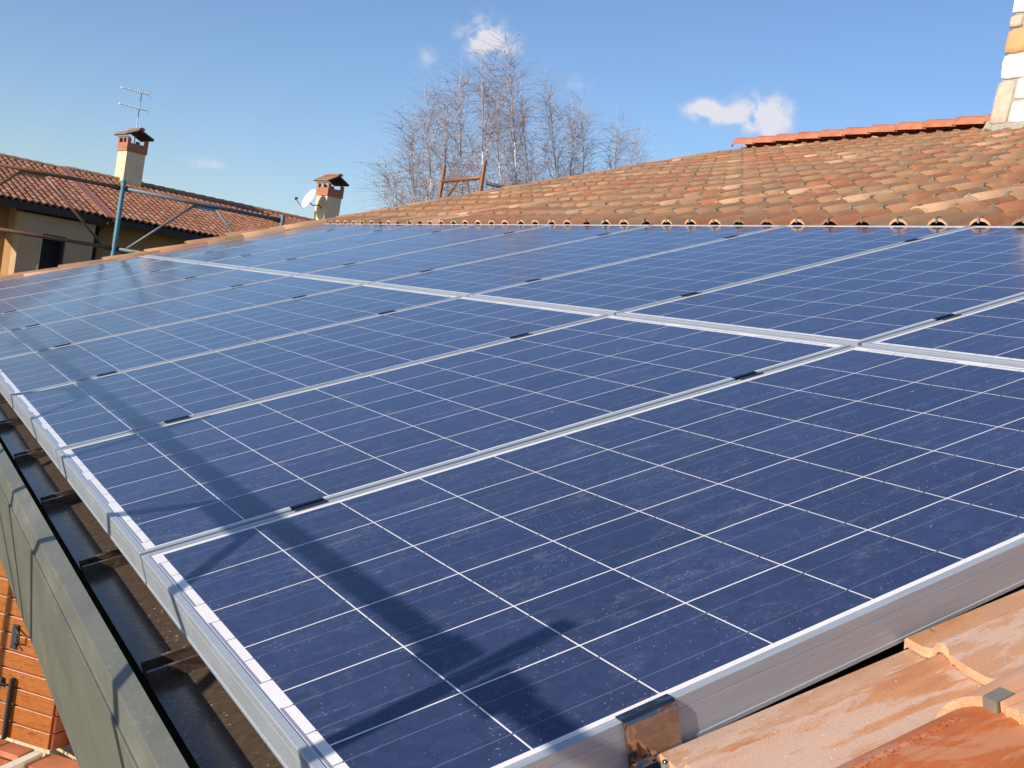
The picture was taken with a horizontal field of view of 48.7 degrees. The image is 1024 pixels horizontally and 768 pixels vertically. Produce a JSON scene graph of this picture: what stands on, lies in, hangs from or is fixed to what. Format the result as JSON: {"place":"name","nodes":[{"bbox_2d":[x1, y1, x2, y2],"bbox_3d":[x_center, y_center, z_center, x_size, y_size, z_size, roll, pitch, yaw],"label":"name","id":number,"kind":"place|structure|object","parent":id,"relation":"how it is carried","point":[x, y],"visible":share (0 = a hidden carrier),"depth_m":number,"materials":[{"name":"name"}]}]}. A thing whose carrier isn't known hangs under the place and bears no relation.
{"place":"outdoors","nodes":[
{"label":"outdoors","id":0,"kind":"place"},
{"bbox_2d":[0,128,348,275],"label":"house","id":1,"kind":"structure","parent":0,"point":[30,204],"depth_m":36.78,"materials":[{"name":"beige tile"}]},
{"bbox_2d":[37,233,65,269],"bbox_3d":[-14.402,-3.534,34.921,0.720,2.160,0.600,7,4,-41],"label":"window","id":2,"kind":"structure","parent":1,"relation":"in","point":[51,252],"depth_m":35.08,"materials":[{"name":"glass"}]},
{"bbox_2d":[118,87,151,143],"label":"television antenna","id":3,"kind":"object","parent":1,"relation":"attached to","point":[141,92],"visible":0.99,"depth_m":40.71,"materials":[{"name":"metal"}]},
{"bbox_2d":[295,189,320,208],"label":"satellite dish","id":4,"kind":"object","parent":1,"relation":"attached to","point":[308,197],"visible":1,"depth_m":45.26,"materials":[{"name":"white paint"}]},
{"bbox_2d":[0,0,1015,218],"label":"sky","id":5,"kind":"structure","parent":0,"point":[250,102],"materials":[{"name":"blue"}]},
{"label":"ground","id":6,"kind":"structure","parent":0,"visible":0},
{"bbox_2d":[0,163,285,255],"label":"scaffolding","id":7,"kind":"object","parent":6,"relation":"on","point":[122,188],"visible":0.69,"depth_m":11.18,"materials":[{"name":"painted metal"},{"name":"rusty steel"}]},
{"bbox_2d":[354,148,432,210],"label":"birch tree","id":8,"kind":"object","parent":6,"relation":"on","point":[390,187],"visible":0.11,"depth_m":26.40,"materials":[{"name":"grey plant"}]},
{"bbox_2d":[374,89,448,202],"bbox_3d":[-2.295,-1.376,28.984,4.525,12.057,2.583,8,3,-30],"label":"birch tree","id":9,"kind":"object","parent":6,"relation":"on","point":[410,149],"visible":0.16,"depth_m":28.30,"materials":[{"name":"grey plant"}]},
{"bbox_2d":[394,86,477,205],"bbox_3d":[-2.210,-1.275,27.021,2.909,12.067,3.180,10,3,9],"label":"birch tree","id":10,"kind":"object","parent":6,"relation":"on","point":[429,156],"visible":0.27,"depth_m":26.27,"materials":[{"name":"grey plant"}]},
{"bbox_2d":[405,75,481,199],"bbox_3d":[-2.069,-1.719,30.095,3.785,12.685,2.827,8,3,-30],"label":"birch tree","id":11,"kind":"object","parent":6,"relation":"on","point":[445,154],"visible":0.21,"depth_m":29.16,"materials":[{"name":"grey plant"}]},
{"bbox_2d":[419,56,494,195],"bbox_3d":[-1.534,-1.585,28.107,3.456,12.790,2.649,8,3,-30],"label":"birch tree","id":12,"kind":"object","parent":6,"relation":"on","point":[460,127],"visible":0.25,"depth_m":27.23,"materials":[{"name":"grey plant"}]},
{"bbox_2d":[437,160,504,198],"bbox_3d":[-0.838,1.151,16.663,2.209,8.730,0.969,10,3,16],"label":"scaffold frame","id":13,"kind":"object","parent":6,"relation":"on","point":[481,177],"visible":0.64,"depth_m":16.43,"materials":[{"name":"wood"}]},
{"bbox_2d":[437,31,521,195],"bbox_3d":[-0.936,-1.442,26.172,2.674,12.901,3.306,10,3,8],"label":"birch tree","id":14,"kind":"object","parent":6,"relation":"on","point":[483,102],"visible":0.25,"depth_m":25.32,"materials":[{"name":"grey plant"}]},
{"bbox_2d":[455,65,533,190],"bbox_3d":[-0.446,-1.679,30.026,3.976,13.145,2.988,9,3,-5],"label":"birch tree","id":15,"kind":"object","parent":6,"relation":"on","point":[499,133],"visible":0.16,"depth_m":29.35,"materials":[{"name":"grey plant"}]},
{"bbox_2d":[461,24,548,190],"bbox_3d":[-0.072,-1.550,27.131,2.932,13.294,4.410,11,3,24],"label":"birch tree","id":16,"kind":"object","parent":6,"relation":"on","point":[513,141],"visible":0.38,"depth_m":26.16,"materials":[{"name":"grey plant"}]},
{"bbox_2d":[0,0,1023,767],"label":"tiled house","id":17,"kind":"structure","parent":6,"relation":"on","point":[130,678],"depth_m":2.12,"materials":[{"name":"ceramic"}]},
{"bbox_2d":[0,561,54,749],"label":"shutter","id":18,"kind":"object","parent":17,"relation":"attached to","point":[27,707],"visible":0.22,"depth_m":5.94,"materials":[{"name":"brown wood"}]},
{"bbox_2d":[0,739,78,767],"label":"balcony parapet","id":19,"kind":"structure","parent":17,"relation":"attached to","point":[13,755],"depth_m":5.84,"materials":[{"name":"orange tile"}]},
{"bbox_2d":[49,705,69,750],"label":"wall","id":20,"kind":"structure","parent":17,"relation":"attached to","point":[59,738],"depth_m":5.92,"materials":[{"name":"wood"}]},
{"bbox_2d":[0,256,165,288],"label":"solar panel","id":21,"kind":"object","parent":17,"relation":"attached to","point":[57,274],"visible":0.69,"depth_m":8.84,"materials":[{"name":"glass"}]},
{"bbox_2d":[0,259,198,299],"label":"solar panel","id":22,"kind":"object","parent":17,"relation":"attached to","point":[67,282],"visible":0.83,"depth_m":7.95,"materials":[{"name":"glass"}]},
{"bbox_2d":[0,263,240,313],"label":"solar panel","id":23,"kind":"object","parent":17,"relation":"attached to","point":[94,289],"visible":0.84,"depth_m":7.06,"materials":[{"name":"glass"}]},
{"bbox_2d":[0,268,291,331],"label":"solar panel","id":24,"kind":"object","parent":17,"relation":"attached to","point":[39,315],"visible":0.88,"depth_m":6.16,"materials":[{"name":"glass"}]},
{"bbox_2d":[0,275,362,357],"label":"solar panel","id":25,"kind":"object","parent":17,"relation":"attached to","point":[32,338],"visible":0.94,"depth_m":5.26,"materials":[{"name":"glass"}]},
{"bbox_2d":[0,284,461,410],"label":"solar panel","id":26,"kind":"object","parent":17,"relation":"attached to","point":[49,367],"visible":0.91,"depth_m":4.35,"materials":[{"name":"glass"}]},
{"bbox_2d":[144,223,361,258],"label":"solar panel","id":27,"kind":"object","parent":17,"relation":"attached to","point":[182,252],"visible":0.56,"depth_m":9.49,"materials":[{"name":"glass"}]},
{"bbox_2d":[171,224,412,262],"bbox_3d":[-1.677,-1.067,8.657,1.642,0.058,1.015,-15,14,-27],"label":"solar panel","id":28,"kind":"object","parent":17,"relation":"attached to","point":[208,256],"visible":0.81,"depth_m":8.62,"materials":[{"name":"glass"}]},
{"bbox_2d":[12,296,607,470],"bbox_3d":[-0.651,-0.065,3.569,1.642,0.060,1.015,-15,14,-27],"label":"solar panel","id":29,"kind":"object","parent":17,"relation":"attached to","point":[98,407],"visible":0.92,"depth_m":3.45,"materials":[{"name":"glass"}]},
{"bbox_2d":[204,224,475,268],"bbox_3d":[-1.186,-0.942,7.790,1.642,0.058,1.015,-15,14,-27],"label":"solar panel","id":30,"kind":"object","parent":17,"relation":"attached to","point":[245,261],"visible":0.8,"depth_m":7.75,"materials":[{"name":"glass"}]},
{"bbox_2d":[246,224,553,274],"bbox_3d":[-0.695,-0.818,6.924,1.642,0.058,1.015,-15,14,-27],"label":"solar panel","id":31,"kind":"object","parent":17,"relation":"attached to","point":[312,263],"visible":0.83,"depth_m":6.87,"materials":[{"name":"glass"}]},
{"bbox_2d":[56,315,850,584],"bbox_3d":[-0.160,0.059,2.702,1.642,0.060,1.015,-15,14,-27],"label":"solar panel","id":32,"kind":"object","parent":17,"relation":"attached to","point":[174,482],"visible":0.91,"depth_m":2.55,"materials":[{"name":"glass"}]},
{"bbox_2d":[299,224,649,283],"bbox_3d":[-0.204,-0.694,6.057,1.642,0.058,1.015,-15,14,-27],"label":"solar panel","id":33,"kind":"object","parent":17,"relation":"attached to","point":[380,269],"visible":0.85,"depth_m":6.00,"materials":[{"name":"glass"}]},
{"bbox_2d":[370,225,784,296],"bbox_3d":[0.287,-0.570,5.191,1.642,0.058,1.015,-15,14,-27],"label":"solar panel","id":34,"kind":"object","parent":17,"relation":"attached to","point":[470,278],"visible":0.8,"depth_m":5.12,"materials":[{"name":"blue solar cell glass"},{"name":"aluminium"}]},
{"bbox_2d":[141,345,1023,767],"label":"solar panel","id":35,"kind":"object","parent":17,"relation":"attached to","point":[645,587],"visible":0.99,"depth_m":1.54,"materials":[{"name":"blue photovoltaic cell glass"},{"name":"aluminium"}]},
{"bbox_2d":[469,225,970,314],"bbox_3d":[0.778,-0.445,4.324,1.642,0.058,1.015,-15,14,-27],"label":"solar panel","id":36,"kind":"object","parent":17,"relation":"attached to","point":[618,287],"visible":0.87,"depth_m":4.23,"materials":[{"name":"blue photovoltaic cell glass"},{"name":"aluminium"}]},
{"bbox_2d":[616,226,1023,345],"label":"solar panel","id":37,"kind":"object","parent":17,"relation":"attached to","point":[857,299],"visible":0.86,"depth_m":3.31,"materials":[{"name":"blue photovoltaic cell glass"},{"name":"aluminium"}]},
{"bbox_2d":[862,296,1023,365],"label":"solar panel","id":38,"kind":"object","parent":17,"relation":"attached to","point":[993,333],"visible":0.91,"depth_m":2.58,"materials":[{"name":"blue photovoltaic cell glass"},{"name":"aluminium"}]},
{"bbox_2d":[497,81,553,184],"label":"birch tree","id":39,"kind":"object","parent":6,"relation":"on","point":[525,139],"visible":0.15,"depth_m":30.09,"materials":[{"name":"grey plant"}]},
{"bbox_2d":[522,70,587,180],"bbox_3d":[1.275,-1.121,28.263,4.874,12.775,2.620,8,3,-30],"label":"birch tree","id":40,"kind":"object","parent":6,"relation":"on","point":[553,138],"visible":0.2,"depth_m":27.24,"materials":[{"name":"grey plant"}]},
{"bbox_2d":[537,97,601,178],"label":"birch tree","id":41,"kind":"object","parent":6,"relation":"on","point":[570,124],"visible":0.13,"depth_m":31.26,"materials":[{"name":"grey plant"}]},
{"bbox_2d":[547,94,611,177],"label":"birch tree","id":42,"kind":"object","parent":6,"relation":"on","point":[583,144],"visible":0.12,"depth_m":28.28,"materials":[{"name":"grey plant"}]},
{"bbox_2d":[582,112,643,171],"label":"birch tree","id":43,"kind":"object","parent":6,"relation":"on","point":[615,149],"visible":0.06,"depth_m":32.16,"materials":[{"name":"grey plant"}]},
{"bbox_2d":[609,114,662,166],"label":"birch tree","id":44,"kind":"object","parent":6,"relation":"on","point":[623,141],"visible":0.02,"depth_m":31.16,"materials":[{"name":"grey plant"}]}
]}

